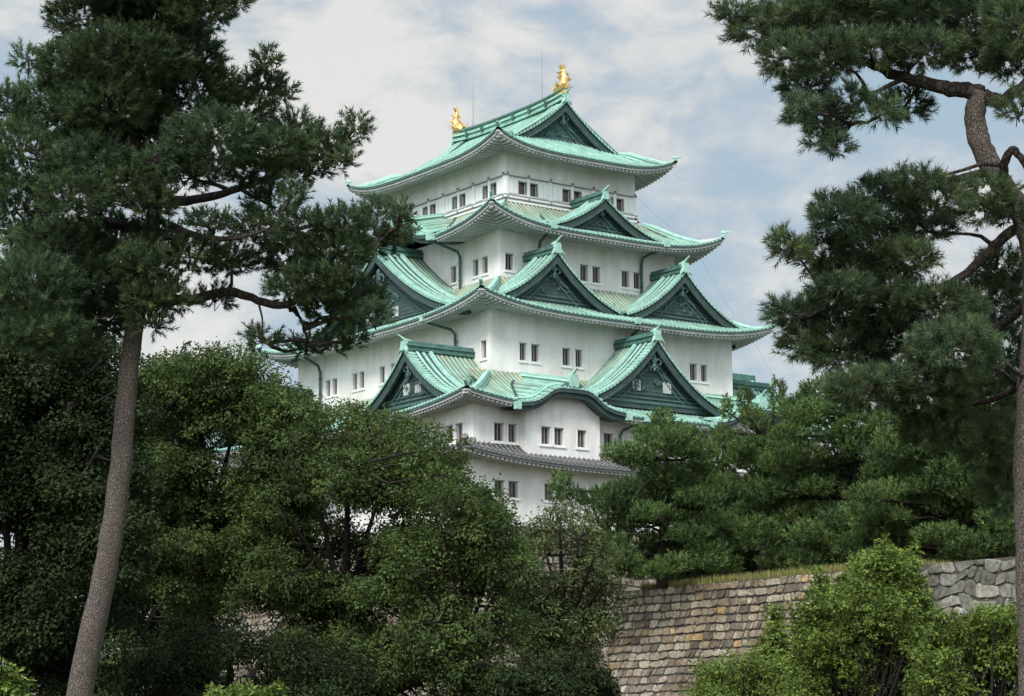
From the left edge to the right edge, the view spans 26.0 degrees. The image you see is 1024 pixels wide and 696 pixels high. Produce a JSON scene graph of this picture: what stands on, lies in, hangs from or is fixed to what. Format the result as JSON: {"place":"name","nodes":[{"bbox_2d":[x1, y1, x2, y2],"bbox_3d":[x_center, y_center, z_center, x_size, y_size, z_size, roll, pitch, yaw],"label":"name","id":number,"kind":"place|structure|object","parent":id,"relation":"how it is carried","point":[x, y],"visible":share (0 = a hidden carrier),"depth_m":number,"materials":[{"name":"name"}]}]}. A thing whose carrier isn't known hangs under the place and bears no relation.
{"place":"outdoors","nodes":[
{"label":"outdoors","id":0,"kind":"place"},
{"bbox_2d":[0,0,1023,665],"label":"sky","id":1,"kind":"structure","parent":0,"point":[653,79],"materials":[{"name":"white"}]},
{"bbox_2d":[546,402,741,588],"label":"pine tree","id":2,"kind":"object","parent":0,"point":[666,499],"visible":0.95,"depth_m":94.95,"materials":[{"name":"green plant"}]},
{"label":"terrace ground","id":3,"kind":"structure","parent":0,"visible":0},
{"bbox_2d":[217,526,696,651],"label":"stone foundation","id":4,"kind":"object","parent":3,"relation":"on","point":[634,585],"visible":0.02,"depth_m":157.62,"materials":[{"name":"grey"}]},
{"bbox_2d":[212,62,849,543],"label":"castle keep","id":5,"kind":"structure","parent":4,"relation":"on","point":[554,306],"depth_m":166.47,"materials":[{"name":"white paint"}]},
{"bbox_2d":[654,457,786,581],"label":"pine tree","id":6,"kind":"object","parent":3,"relation":"on","point":[695,572],"visible":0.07,"depth_m":107.14,"materials":[{"name":"green plant"}]},
{"bbox_2d":[732,372,756,381],"bbox_3d":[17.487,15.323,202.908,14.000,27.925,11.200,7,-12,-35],"label":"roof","id":7,"kind":"object","parent":3,"relation":"on","point":[744,377],"visible":0.02,"depth_m":208.05,"materials":[{"name":"green metal"}]},
{"bbox_2d":[684,374,844,576],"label":"pine tree","id":8,"kind":"object","parent":3,"relation":"on","point":[746,447],"visible":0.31,"depth_m":103.08,"materials":[{"name":"green plant"}]},
{"bbox_2d":[640,556,956,589],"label":"grass","id":9,"kind":"structure","parent":3,"relation":"on","point":[768,574],"depth_m":92.27,"materials":[{"name":"green plant"}]},
{"bbox_2d":[733,441,868,572],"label":"pine tree","id":10,"kind":"object","parent":3,"relation":"on","point":[790,477],"depth_m":121.51,"materials":[{"name":"green plant"}]},
{"bbox_2d":[726,367,966,571],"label":"pine tree","id":11,"kind":"object","parent":3,"relation":"on","point":[830,473],"visible":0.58,"depth_m":96.33,"materials":[{"name":"green plant"}]},
{"bbox_2d":[829,380,1015,562],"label":"pine tree","id":12,"kind":"object","parent":3,"relation":"on","point":[945,504],"visible":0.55,"depth_m":91.15,"materials":[{"name":"green plant"}]},
{"bbox_2d":[850,469,1001,560],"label":"pine tree","id":13,"kind":"object","parent":3,"relation":"on","point":[973,527],"depth_m":123.36,"materials":[{"name":"green plant"}]},
{"label":"ground","id":14,"kind":"structure","parent":0,"visible":0},
{"bbox_2d":[0,656,36,695],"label":"shrub","id":15,"kind":"object","parent":14,"relation":"on","point":[11,684],"visible":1,"depth_m":25.81,"materials":[{"name":"green plant"}]},
{"bbox_2d":[0,318,170,668],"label":"broadleaf tree","id":16,"kind":"object","parent":14,"relation":"on","point":[101,370],"visible":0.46,"depth_m":50.50,"materials":[{"name":"green plant"}]},
{"bbox_2d":[0,333,174,695],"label":"broadleaf tree","id":17,"kind":"object","parent":14,"relation":"on","point":[39,613],"visible":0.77,"depth_m":50.21,"materials":[{"name":"green plant"}]},
{"bbox_2d":[10,430,255,695],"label":"broadleaf tree","id":18,"kind":"object","parent":14,"relation":"on","point":[160,632],"visible":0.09,"depth_m":69.67,"materials":[{"name":"green plant"}]},
{"bbox_2d":[76,336,345,678],"bbox_3d":[-8.934,6.013,61.554,8.692,13.044,7.533,0,-10,-2],"label":"broadleaf tree","id":19,"kind":"object","parent":14,"relation":"on","point":[254,409],"visible":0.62,"depth_m":60.32,"materials":[{"name":"green plant"}]},
{"bbox_2d":[0,0,422,695],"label":"pine tree","id":20,"kind":"object","parent":14,"relation":"on","point":[108,112],"visible":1,"depth_m":31.35,"materials":[{"name":"green plant"}]},
{"bbox_2d":[95,614,391,695],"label":"broadleaf tree","id":21,"kind":"object","parent":14,"relation":"on","point":[189,669],"visible":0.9,"depth_m":54.52,"materials":[{"name":"green plant"}]},
{"bbox_2d":[203,677,290,695],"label":"shrub","id":22,"kind":"object","parent":14,"relation":"on","point":[240,690],"visible":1,"depth_m":29.92,"materials":[{"name":"green plant"}]},
{"bbox_2d":[30,625,609,695],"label":"stone wall","id":23,"kind":"structure","parent":14,"relation":"on","point":[245,672],"depth_m":138.90,"materials":[{"name":"grey"}]},
{"bbox_2d":[210,396,495,672],"bbox_3d":[-4.298,6.614,59.812,8.205,11.203,7.114,0,-10,-4],"label":"broadleaf tree","id":24,"kind":"object","parent":14,"relation":"on","point":[375,476],"visible":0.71,"depth_m":59.04,"materials":[{"name":"green plant"}]},
{"bbox_2d":[254,616,524,695],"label":"broadleaf tree","id":25,"kind":"object","parent":14,"relation":"on","point":[396,683],"visible":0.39,"depth_m":56.60,"materials":[{"name":"green plant"}]},
{"bbox_2d":[369,471,549,695],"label":"broadleaf tree","id":26,"kind":"object","parent":14,"relation":"on","point":[473,534],"visible":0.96,"depth_m":56.21,"materials":[{"name":"green plant"}]},
{"bbox_2d":[489,649,621,695],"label":"shrub","id":27,"kind":"object","parent":14,"relation":"on","point":[553,679],"visible":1,"depth_m":49.29,"materials":[{"name":"green plant"}]},
{"bbox_2d":[486,496,638,674],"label":"broadleaf tree","id":28,"kind":"object","parent":14,"relation":"on","point":[567,628],"visible":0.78,"depth_m":65.09,"materials":[{"name":"green plant"}]},
{"bbox_2d":[601,571,869,695],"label":"stone wall","id":29,"kind":"structure","parent":14,"relation":"on","point":[670,632],"depth_m":93.99,"materials":[{"name":"grey stone"}]},
{"bbox_2d":[677,642,811,695],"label":"shrub","id":30,"kind":"object","parent":14,"relation":"on","point":[763,681],"visible":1,"depth_m":39.67,"materials":[{"name":"green plant"}]},
{"bbox_2d":[746,532,955,695],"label":"shrub","id":31,"kind":"object","parent":14,"relation":"on","point":[877,612],"visible":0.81,"depth_m":41.52,"materials":[{"name":"green plant"}]},
{"bbox_2d":[701,0,1023,695],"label":"pine tree","id":32,"kind":"object","parent":14,"relation":"on","point":[931,343],"visible":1,"depth_m":23.75,"materials":[{"name":"green plant"}]},
{"bbox_2d":[878,556,1015,689],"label":"stone wall","id":33,"kind":"structure","parent":14,"relation":"on","point":[961,587],"depth_m":81.74,"materials":[{"name":"grey stone"}]},
{"bbox_2d":[898,598,1018,695],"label":"shrub","id":34,"kind":"object","parent":14,"relation":"on","point":[987,637],"visible":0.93,"depth_m":37.59,"materials":[{"name":"green plant"}]}
]}

